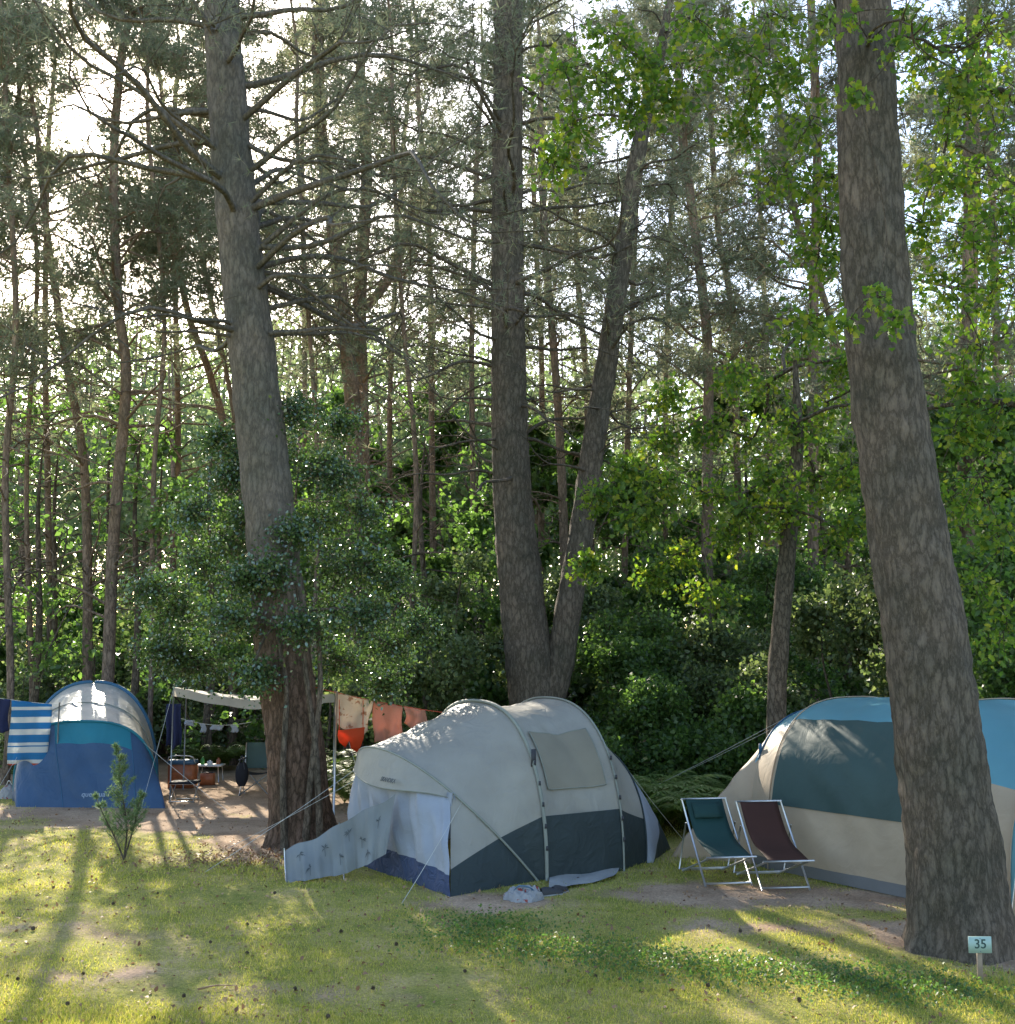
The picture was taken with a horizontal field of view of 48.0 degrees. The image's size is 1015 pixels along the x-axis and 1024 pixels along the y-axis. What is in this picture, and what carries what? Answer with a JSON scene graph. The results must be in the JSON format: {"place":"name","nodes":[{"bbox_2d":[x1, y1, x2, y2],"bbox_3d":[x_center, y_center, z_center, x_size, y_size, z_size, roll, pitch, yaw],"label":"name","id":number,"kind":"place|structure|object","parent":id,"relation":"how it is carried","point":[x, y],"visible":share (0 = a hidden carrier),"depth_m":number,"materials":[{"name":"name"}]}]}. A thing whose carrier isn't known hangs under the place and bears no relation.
{"place":"outdoors","nodes":[
{"label":"outdoors","id":0,"kind":"place"},
{"bbox_2d":[0,686,1014,1023],"bbox_3d":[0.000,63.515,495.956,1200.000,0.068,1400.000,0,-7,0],"label":"ground","id":1,"kind":"structure","parent":0,"point":[224,792],"depth_m":10.77,"materials":[{"name":"green plant"}]},
{"bbox_2d":[0,698,59,742],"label":"clothesline","id":2,"kind":"object","parent":1,"relation":"on","point":[58,716],"visible":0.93,"depth_m":19.68,"materials":[{"name":"white fabric"}]},
{"bbox_2d":[7,700,51,765],"bbox_3d":[-8.209,3.813,19.574,0.691,1.169,0.052,2,-7,-14],"label":"towel","id":3,"kind":"object","parent":2,"relation":"hanging from","point":[29,731],"visible":1,"depth_m":19.57,"materials":[{"name":"blue fabric"}]},
{"bbox_2d":[0,376,61,752],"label":"broadleaf tree","id":4,"kind":"object","parent":1,"relation":"on","point":[2,646],"visible":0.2,"depth_m":29.52,"materials":[{"name":"green plant"}]},
{"bbox_2d":[0,0,75,542],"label":"pine tree","id":5,"kind":"object","parent":1,"relation":"on","point":[18,217],"visible":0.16,"depth_m":26.07,"materials":[{"name":"green plant"}]},
{"bbox_2d":[0,565,102,700],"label":"shrub","id":6,"kind":"object","parent":1,"relation":"on","point":[25,662],"visible":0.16,"depth_m":26.10,"materials":[{"name":"green plant"}]},
{"bbox_2d":[0,389,123,748],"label":"broadleaf tree","id":7,"kind":"object","parent":1,"relation":"on","point":[40,647],"visible":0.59,"depth_m":25.05,"materials":[{"name":"green plant"}]},
{"bbox_2d":[0,396,130,701],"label":"broadleaf tree","id":8,"kind":"object","parent":1,"relation":"on","point":[19,615],"visible":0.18,"depth_m":29.27,"materials":[{"name":"green plant"}]},
{"bbox_2d":[0,0,167,644],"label":"pine tree","id":9,"kind":"object","parent":1,"relation":"on","point":[47,534],"visible":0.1,"depth_m":30.44,"materials":[{"name":"green plant"}]},
{"bbox_2d":[0,0,179,784],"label":"pine tree","id":10,"kind":"object","parent":1,"relation":"on","point":[7,34],"visible":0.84,"depth_m":23.05,"materials":[{"name":"green plant"}]},
{"bbox_2d":[0,558,184,753],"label":"shrub","id":11,"kind":"object","parent":1,"relation":"on","point":[46,680],"visible":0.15,"depth_m":27.85,"materials":[{"name":"green plant"}]},
{"bbox_2d":[0,0,189,680],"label":"pine tree","id":12,"kind":"object","parent":1,"relation":"on","point":[87,550],"visible":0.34,"depth_m":25.33,"materials":[{"name":"green plant"}]},
{"bbox_2d":[29,358,169,690],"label":"broadleaf tree","id":13,"kind":"object","parent":1,"relation":"on","point":[74,615],"visible":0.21,"depth_m":32.77,"materials":[{"name":"green plant"}]},
{"bbox_2d":[0,0,199,701],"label":"pine tree","id":14,"kind":"object","parent":1,"relation":"on","point":[26,514],"visible":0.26,"depth_m":25.96,"materials":[{"name":"green plant"}]},
{"bbox_2d":[0,680,227,810],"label":"tent","id":15,"kind":"object","parent":1,"relation":"on","point":[97,719],"visible":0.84,"depth_m":19.60,"materials":[{"name":"blue fabric"}]},
{"bbox_2d":[55,722,131,749],"bbox_3d":[-7.187,3.883,19.761,1.420,0.472,0.202,0,-7,0],"label":"window","id":16,"kind":"structure","parent":15,"relation":"in","point":[74,732],"depth_m":19.75,"materials":[{"name":"teal fabric"}]},
{"bbox_2d":[90,742,150,859],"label":"conifer sapling","id":17,"kind":"object","parent":1,"relation":"on","point":[123,810],"visible":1,"depth_m":14.43,"materials":[{"name":"green needles"},{"name":"bark"}]},
{"bbox_2d":[30,422,239,726],"bbox_3d":[-7.824,1.843,24.480,4.128,7.619,3.182,0,-7,0],"label":"broadleaf tree","id":18,"kind":"object","parent":1,"relation":"on","point":[149,515],"visible":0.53,"depth_m":24.48,"materials":[{"name":"green plant"}]},
{"bbox_2d":[0,0,298,682],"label":"pine tree","id":19,"kind":"object","parent":1,"relation":"on","point":[117,263],"visible":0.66,"depth_m":24.05,"materials":[{"name":"green plant"}]},
{"bbox_2d":[71,414,262,752],"bbox_3d":[-8.298,1.857,29.346,5.522,8.776,3.959,0,-7,0],"label":"broadleaf tree","id":20,"kind":"object","parent":1,"relation":"on","point":[163,441],"visible":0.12,"depth_m":28.83,"materials":[{"name":"green plant"}]},
{"bbox_2d":[13,0,322,728],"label":"pine tree","id":21,"kind":"object","parent":1,"relation":"on","point":[173,56],"visible":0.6,"depth_m":24.42,"materials":[{"name":"green plant"}]},
{"bbox_2d":[48,0,287,765],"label":"pine tree","id":22,"kind":"object","parent":1,"relation":"on","point":[232,736],"visible":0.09,"depth_m":27.43,"materials":[{"name":"green plant"}]},
{"bbox_2d":[31,2,306,756],"bbox_3d":[-7.841,-4.087,29.547,7.376,20.616,6.122,-6,-9,39],"label":"pine tree","id":23,"kind":"object","parent":1,"relation":"on","point":[178,398],"visible":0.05,"depth_m":29.38,"materials":[{"name":"green plant"}]},
{"bbox_2d":[100,577,247,758],"bbox_3d":[-8.428,3.908,28.062,3.949,4.756,3.998,0,-7,0],"label":"shrub","id":24,"kind":"object","parent":1,"relation":"on","point":[189,702],"visible":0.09,"depth_m":27.21,"materials":[{"name":"green plant"}]},
{"bbox_2d":[167,755,198,787],"bbox_3d":[-6.302,5.018,22.106,0.543,0.627,0.387,0,-7,0],"label":"cool box","id":25,"kind":"object","parent":1,"relation":"on","point":[191,770],"visible":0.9,"depth_m":21.97,"materials":[{"name":"orange plastic"}]},
{"bbox_2d":[135,416,265,769],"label":"broadleaf tree","id":26,"kind":"object","parent":1,"relation":"on","point":[252,727],"visible":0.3,"depth_m":25.52,"materials":[{"name":"green plant"}]},
{"bbox_2d":[70,0,366,768],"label":"pine tree","id":27,"kind":"object","parent":1,"relation":"on","point":[225,368],"visible":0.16,"depth_m":26.43,"materials":[{"name":"green plant"}]},
{"bbox_2d":[153,613,342,762],"bbox_3d":[-6.116,4.151,27.119,5.028,4.303,3.756,0,-7,0],"label":"shrub","id":28,"kind":"object","parent":1,"relation":"on","point":[200,720],"visible":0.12,"depth_m":26.56,"materials":[{"name":"green plant"}]},
{"bbox_2d":[143,684,354,804],"bbox_3d":[-4.170,4.052,20.023,3.994,2.041,3.493,0,-7,0],"label":"tarp","id":29,"kind":"object","parent":1,"relation":"on","point":[236,701],"visible":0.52,"depth_m":19.94,"materials":[{"name":"fabric"}]},
{"bbox_2d":[238,742,267,795],"bbox_3d":[-4.594,4.730,20.975,0.610,0.921,0.599,0,-7,0],"label":"camping chair","id":30,"kind":"object","parent":1,"relation":"on","point":[255,755],"visible":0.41,"depth_m":21.22,"materials":[{"name":"fabric"}]},
{"bbox_2d":[111,381,451,850],"bbox_3d":[-3.255,1.348,16.226,4.920,6.527,3.270,0,-7,0],"label":"holly tree","id":31,"kind":"object","parent":1,"relation":"on","point":[227,620],"visible":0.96,"depth_m":16.38,"materials":[{"name":"green plant"}]},
{"bbox_2d":[142,0,460,680],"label":"pine tree","id":32,"kind":"object","parent":1,"relation":"on","point":[259,74],"visible":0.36,"depth_m":24.86,"materials":[{"name":"green plant"}]},
{"bbox_2d":[209,434,406,745],"bbox_3d":[-4.931,1.969,27.207,4.546,8.034,3.647,2,-7,-15],"label":"broadleaf tree","id":33,"kind":"object","parent":1,"relation":"on","point":[243,646],"visible":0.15,"depth_m":26.55,"materials":[{"name":"green plant"}]},
{"bbox_2d":[160,0,460,769],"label":"pine tree","id":34,"kind":"object","parent":1,"relation":"on","point":[354,389],"visible":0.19,"depth_m":26.43,"materials":[{"name":"green plant"}]},
{"bbox_2d":[210,0,418,547],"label":"pine tree","id":35,"kind":"object","parent":1,"relation":"on","point":[304,385],"visible":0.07,"depth_m":39.51,"materials":[{"name":"green plant"}]},
{"bbox_2d":[0,0,676,848],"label":"pine tree","id":36,"kind":"object","parent":1,"relation":"on","point":[250,334],"visible":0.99,"depth_m":16.14,"materials":[{"name":"green plant"}]},
{"bbox_2d":[284,795,394,881],"bbox_3d":[-1.943,3.735,13.100,1.328,0.990,0.401,0,-7,4],"label":"windbreak","id":37,"kind":"object","parent":1,"relation":"on","point":[358,840],"visible":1,"depth_m":13.09,"materials":[{"name":"fabric"}]},
{"bbox_2d":[262,539,417,768],"bbox_3d":[-3.811,3.213,25.563,4.182,5.179,3.178,0,-7,0],"label":"shrub","id":38,"kind":"object","parent":1,"relation":"on","point":[328,733],"visible":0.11,"depth_m":25.30,"materials":[{"name":"green plant"}]},
{"bbox_2d":[290,352,445,669],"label":"broadleaf tree","id":39,"kind":"object","parent":1,"relation":"on","point":[336,395],"visible":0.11,"depth_m":35.54,"materials":[{"name":"green plant"}]},
{"bbox_2d":[301,423,442,730],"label":"broadleaf tree","id":40,"kind":"object","parent":1,"relation":"on","point":[407,551],"visible":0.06,"depth_m":27.55,"materials":[{"name":"green plant"}]},
{"bbox_2d":[267,0,489,745],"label":"pine tree","id":41,"kind":"object","parent":1,"relation":"on","point":[366,452],"visible":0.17,"depth_m":28.77,"materials":[{"name":"green plant"}]},
{"bbox_2d":[316,687,441,814],"bbox_3d":[-0.838,3.736,17.928,1.632,2.155,4.934,-7,-10,43],"label":"clothesline","id":42,"kind":"object","parent":1,"relation":"on","point":[336,692],"visible":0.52,"depth_m":16.88,"materials":[{"name":"metal"}]},
{"bbox_2d":[335,693,372,733],"bbox_3d":[-2.293,3.026,16.973,0.604,0.683,0.124,-1,-7,11],"label":"cloth","id":43,"kind":"object","parent":42,"relation":"hanging from","point":[354,713],"visible":0.92,"depth_m":16.98,"materials":[{"name":"beige fabric"}]},
{"bbox_2d":[372,702,402,742],"bbox_3d":[-1.766,3.151,16.880,0.484,0.696,0.078,-1,-7,9],"label":"towel","id":44,"kind":"object","parent":42,"relation":"hanging from","point":[388,725],"visible":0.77,"depth_m":16.88,"materials":[{"name":"fabric"}]},
{"bbox_2d":[262,415,508,727],"bbox_3d":[-2.134,1.827,24.216,5.757,7.586,3.815,0,-7,0],"label":"broadleaf tree","id":45,"kind":"object","parent":1,"relation":"on","point":[492,693],"visible":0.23,"depth_m":23.79,"materials":[{"name":"green plant"}]},
{"bbox_2d":[305,0,484,603],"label":"pine tree","id":46,"kind":"object","parent":1,"relation":"on","point":[389,435],"visible":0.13,"depth_m":37.05,"materials":[{"name":"green plant"}]},
{"bbox_2d":[312,593,505,750],"bbox_3d":[-1.664,3.292,19.893,3.490,3.967,3.109,-5,-9,37],"label":"shrub","id":47,"kind":"object","parent":1,"relation":"on","point":[456,662],"visible":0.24,"depth_m":20.16,"materials":[{"name":"green plant"}]},
{"bbox_2d":[260,0,569,704],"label":"pine tree","id":48,"kind":"object","parent":1,"relation":"on","point":[393,137],"visible":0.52,"depth_m":24.09,"materials":[{"name":"green plant"}]},
{"bbox_2d":[324,0,535,585],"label":"pine tree","id":49,"kind":"object","parent":1,"relation":"on","point":[432,498],"visible":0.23,"depth_m":33.42,"materials":[{"name":"green plant"}]},
{"bbox_2d":[385,382,492,635],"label":"broadleaf tree","id":50,"kind":"object","parent":1,"relation":"on","point":[451,428],"visible":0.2,"depth_m":36.87,"materials":[{"name":"green plant"}]},
{"bbox_2d":[373,543,507,719],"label":"shrub","id":51,"kind":"object","parent":1,"relation":"on","point":[450,590],"visible":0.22,"depth_m":21.55,"materials":[{"name":"green plant"}]},
{"bbox_2d":[206,696,690,902],"bbox_3d":[-1.343,3.467,15.122,7.011,2.020,6.074,-2,-7,14],"label":"tent","id":52,"kind":"object","parent":1,"relation":"on","point":[545,788],"visible":0.94,"depth_m":13.37,"materials":[{"name":"grey fabric"}]},
{"bbox_2d":[530,729,605,788],"bbox_3d":[0.713,2.983,13.809,0.850,0.665,0.461,4,-8,-32],"label":"window","id":53,"kind":"structure","parent":52,"relation":"in","point":[570,759],"depth_m":13.80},
{"bbox_2d":[402,443,553,699],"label":"broadleaf tree","id":54,"kind":"object","parent":1,"relation":"on","point":[480,521],"visible":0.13,"depth_m":26.64,"materials":[{"name":"green plant"}]},
{"bbox_2d":[367,0,591,633],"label":"pine tree","id":55,"kind":"object","parent":1,"relation":"on","point":[488,50],"visible":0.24,"depth_m":31.96,"materials":[{"name":"green plant"}]},
{"bbox_2d":[0,504,974,765],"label":"woodland undergrowth","id":56,"kind":"object","parent":1,"relation":"on","point":[572,694],"visible":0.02,"depth_m":28.64,"materials":[{"name":"green plant"}]},
{"bbox_2d":[0,267,1014,688],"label":"wood","id":57,"kind":"object","parent":1,"relation":"on","point":[128,493],"depth_m":52.20,"materials":[{"name":"green plant"}]},
{"bbox_2d":[0,803,1014,1023],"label":"fallen leaves","id":58,"kind":"object","parent":1,"relation":"on","point":[251,860],"visible":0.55,"depth_m":11.45,"materials":[{"name":"brown plant"}]},
{"bbox_2d":[249,0,784,705],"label":"pine tree","id":59,"kind":"object","parent":1,"relation":"on","point":[539,658],"visible":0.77,"depth_m":21.15,"materials":[{"name":"green plant"}]},
{"bbox_2d":[503,885,543,902],"bbox_3d":[0.171,4.002,11.994,0.434,0.179,0.240,0,-7,0],"label":"bag","id":60,"kind":"object","parent":1,"relation":"on","point":[525,894],"visible":1,"depth_m":11.93,"materials":[{"name":"white plastic"}]},
{"bbox_2d":[437,394,620,688],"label":"broadleaf tree","id":61,"kind":"object","parent":1,"relation":"on","point":[540,478],"visible":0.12,"depth_m":34.13,"materials":[{"name":"green plant"}]},
{"bbox_2d":[408,0,658,587],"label":"pine tree","id":62,"kind":"object","parent":1,"relation":"on","point":[542,404],"visible":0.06,"depth_m":37.90,"materials":[{"name":"green plant"}]},
{"bbox_2d":[459,0,639,698],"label":"pine tree","id":63,"kind":"object","parent":1,"relation":"on","point":[553,342],"visible":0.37,"depth_m":30.59,"materials":[{"name":"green plant"}]},
{"bbox_2d":[486,551,624,730],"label":"shrub","id":64,"kind":"object","parent":1,"relation":"on","point":[603,596],"visible":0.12,"depth_m":25.46,"materials":[{"name":"green plant"}]},
{"bbox_2d":[481,5,675,624],"bbox_3d":[2.012,-4.637,34.589,5.826,22.935,6.067,0,-7,0],"label":"pine tree","id":65,"kind":"object","parent":1,"relation":"on","point":[532,160],"visible":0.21,"depth_m":35.22,"materials":[{"name":"green plant"}]},
{"bbox_2d":[534,386,657,663],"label":"broadleaf tree","id":66,"kind":"object","parent":1,"relation":"on","point":[574,447],"visible":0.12,"depth_m":37.88,"materials":[{"name":"green plant"}]},
{"bbox_2d":[566,597,713,760],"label":"shrub","id":67,"kind":"object","parent":1,"relation":"on","point":[620,653],"visible":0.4,"depth_m":22.21,"materials":[{"name":"green plant"}]},
{"bbox_2d":[552,452,754,721],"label":"broadleaf tree","id":68,"kind":"object","parent":1,"relation":"on","point":[676,527],"visible":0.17,"depth_m":29.55,"materials":[{"name":"green plant"}]},
{"bbox_2d":[528,0,780,583],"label":"pine tree","id":69,"kind":"object","parent":1,"relation":"on","point":[626,401],"visible":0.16,"depth_m":32.66,"materials":[{"name":"green plant"}]},
{"bbox_2d":[594,544,715,749],"bbox_3d":[3.605,3.432,26.864,4.332,5.343,3.506,3,-8,-26],"label":"shrub","id":70,"kind":"object","parent":1,"relation":"on","point":[664,602],"visible":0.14,"depth_m":26.59,"materials":[{"name":"green plant"}]},
{"bbox_2d":[597,663,720,785],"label":"shrub","id":71,"kind":"object","parent":1,"relation":"on","point":[651,705],"visible":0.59,"depth_m":19.78,"materials":[{"name":"green plant"}]},
{"bbox_2d":[564,0,778,554],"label":"pine tree","id":72,"kind":"object","parent":1,"relation":"on","point":[693,330],"visible":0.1,"depth_m":37.02,"materials":[{"name":"green plant"}]},
{"bbox_2d":[632,774,721,824],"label":"fern","id":73,"kind":"object","parent":1,"relation":"on","point":[674,805],"visible":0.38,"depth_m":16.19,"materials":[{"name":"green plant"}]},
{"bbox_2d":[356,903,1014,1020],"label":"clover patch","id":74,"kind":"object","parent":1,"relation":"on","point":[904,982],"visible":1,"depth_m":9.37,"materials":[{"name":"green plant"}]},
{"bbox_2d":[610,608,770,764],"bbox_3d":[3.891,3.764,22.642,4.243,3.718,4.588,-3,-8,26],"label":"shrub","id":75,"kind":"object","parent":1,"relation":"on","point":[705,640],"visible":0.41,"depth_m":22.25,"materials":[{"name":"green plant"}]},
{"bbox_2d":[560,0,849,661],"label":"pine tree","id":76,"kind":"object","parent":1,"relation":"on","point":[685,133],"visible":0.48,"depth_m":27.47,"materials":[{"name":"green plant"}]},
{"bbox_2d":[564,321,868,737],"bbox_3d":[3.428,0.675,17.533,5.175,8.244,3.607,0,-7,0],"label":"oak tree","id":77,"kind":"object","parent":1,"relation":"on","point":[791,510],"visible":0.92,"depth_m":17.43,"materials":[{"name":"green plant"}]},
{"bbox_2d":[679,797,756,886],"bbox_3d":[2.404,3.793,13.147,0.618,0.869,1.056,1,-7,-9],"label":"deckchair","id":78,"kind":"object","parent":1,"relation":"on","point":[714,834],"visible":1,"depth_m":13.29,"materials":[{"name":"fabric"}]},
{"bbox_2d":[626,0,820,690],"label":"pine tree","id":79,"kind":"object","parent":1,"relation":"on","point":[726,11],"visible":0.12,"depth_m":34.04,"materials":[{"name":"green plant"}]},
{"bbox_2d":[680,675,816,786],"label":"shrub","id":80,"kind":"object","parent":1,"relation":"on","point":[739,720],"visible":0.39,"depth_m":19.26,"materials":[{"name":"green plant"}]},
{"bbox_2d":[488,0,1014,964],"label":"pine tree","id":81,"kind":"object","parent":1,"relation":"on","point":[956,884],"visible":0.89,"depth_m":10.24,"materials":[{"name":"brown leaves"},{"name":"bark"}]},
{"bbox_2d":[671,383,843,669],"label":"broadleaf tree","id":82,"kind":"object","parent":1,"relation":"on","point":[759,410],"visible":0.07,"depth_m":34.06,"materials":[{"name":"green plant"}]},
{"bbox_2d":[685,0,840,623],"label":"pine tree","id":83,"kind":"object","parent":1,"relation":"on","point":[787,272],"visible":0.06,"depth_m":39.31,"materials":[{"name":"green plant"}]},
{"bbox_2d":[516,0,1014,676],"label":"oak tree","id":84,"kind":"object","parent":1,"relation":"on","point":[976,96],"visible":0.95,"depth_m":12.23,"materials":[{"name":"green plant"}]},
{"bbox_2d":[693,543,851,724],"bbox_3d":[5.868,3.280,24.785,4.230,5.302,3.551,-6,-9,41],"label":"shrub","id":85,"kind":"object","parent":1,"relation":"on","point":[760,565],"visible":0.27,"depth_m":24.46,"materials":[{"name":"green plant"}]},
{"bbox_2d":[733,800,814,891],"bbox_3d":[2.994,3.764,12.908,0.618,0.869,1.056,1,-7,-7],"label":"deckchair","id":86,"kind":"object","parent":1,"relation":"on","point":[769,837],"visible":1,"depth_m":13.04,"materials":[{"name":"fabric"}]},
{"bbox_2d":[645,0,947,701],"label":"pine tree","id":87,"kind":"object","parent":1,"relation":"on","point":[816,79],"visible":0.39,"depth_m":26.62,"materials":[{"name":"green plant"}]},
{"bbox_2d":[717,565,889,742],"bbox_3d":[5.871,3.073,20.110,4.102,4.367,3.189,0,-7,0],"label":"shrub","id":88,"kind":"object","parent":1,"relation":"on","point":[816,622],"visible":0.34,"depth_m":19.92,"materials":[{"name":"green plant"}]},
{"bbox_2d":[729,400,884,704],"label":"broadleaf tree","id":89,"kind":"object","parent":1,"relation":"on","point":[779,466],"visible":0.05,"depth_m":32.18,"materials":[{"name":"green plant"}]},
{"bbox_2d":[689,0,959,683],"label":"pine tree","id":90,"kind":"object","parent":1,"relation":"on","point":[824,300],"visible":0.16,"depth_m":30.68,"materials":[{"name":"green plant"}]},
{"bbox_2d":[660,696,1014,914],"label":"tent","id":91,"kind":"object","parent":1,"relation":"on","point":[824,771],"visible":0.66,"depth_m":13.10,"materials":[{"name":"blue fabric"}]},
{"bbox_2d":[772,719,901,821],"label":"window","id":92,"kind":"structure","parent":91,"relation":"in","point":[847,767],"depth_m":13.19,"materials":[{"name":"teal fabric"}]},
{"bbox_2d":[760,0,1014,547],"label":"pine tree","id":93,"kind":"object","parent":1,"relation":"on","point":[972,9],"visible":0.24,"depth_m":22.37,"materials":[{"name":"green leaves"},{"name":"bark"}]},
{"bbox_2d":[806,409,980,699],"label":"broadleaf tree","id":94,"kind":"object","parent":1,"relation":"on","point":[845,685],"visible":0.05,"depth_m":27.16,"materials":[{"name":"green plant"}]},
{"bbox_2d":[796,1,1014,568],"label":"pine tree","id":95,"kind":"object","parent":1,"relation":"on","point":[919,319],"visible":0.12,"depth_m":35.92,"materials":[{"name":"green plant"}]},
{"bbox_2d":[837,560,993,698],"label":"shrub","id":96,"kind":"object","parent":1,"relation":"on","point":[871,598],"visible":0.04,"depth_m":18.71,"materials":[{"name":"green plant"}]},
{"bbox_2d":[854,0,1014,519],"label":"pine tree","id":97,"kind":"object","parent":1,"relation":"on","point":[936,266],"visible":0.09,"depth_m":31.13,"materials":[{"name":"green plant"}]},
{"bbox_2d":[868,372,1014,694],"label":"broadleaf tree","id":98,"kind":"object","parent":1,"relation":"on","point":[956,458],"visible":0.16,"depth_m":21.04,"materials":[{"name":"green plant"}]},
{"bbox_2d":[879,496,1014,699],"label":"shrub","id":99,"kind":"object","parent":1,"relation":"on","point":[996,684],"visible":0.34,"depth_m":15.96,"materials":[{"name":"green plant"}]},
{"bbox_2d":[931,23,1014,502],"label":"pine tree","id":100,"kind":"object","parent":1,"relation":"on","point":[1007,350],"visible":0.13,"depth_m":27.35,"materials":[{"name":"green plant"}]},
{"bbox_2d":[0,790,1014,1023],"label":"grass","id":101,"kind":"structure","parent":0,"point":[20,1011],"depth_m":9.50,"materials":[{"name":"green plant"}]},
{"bbox_2d":[0,0,1014,646],"label":"sky","id":102,"kind":"structure","parent":0,"point":[76,100],"materials":[{"name":"white"}]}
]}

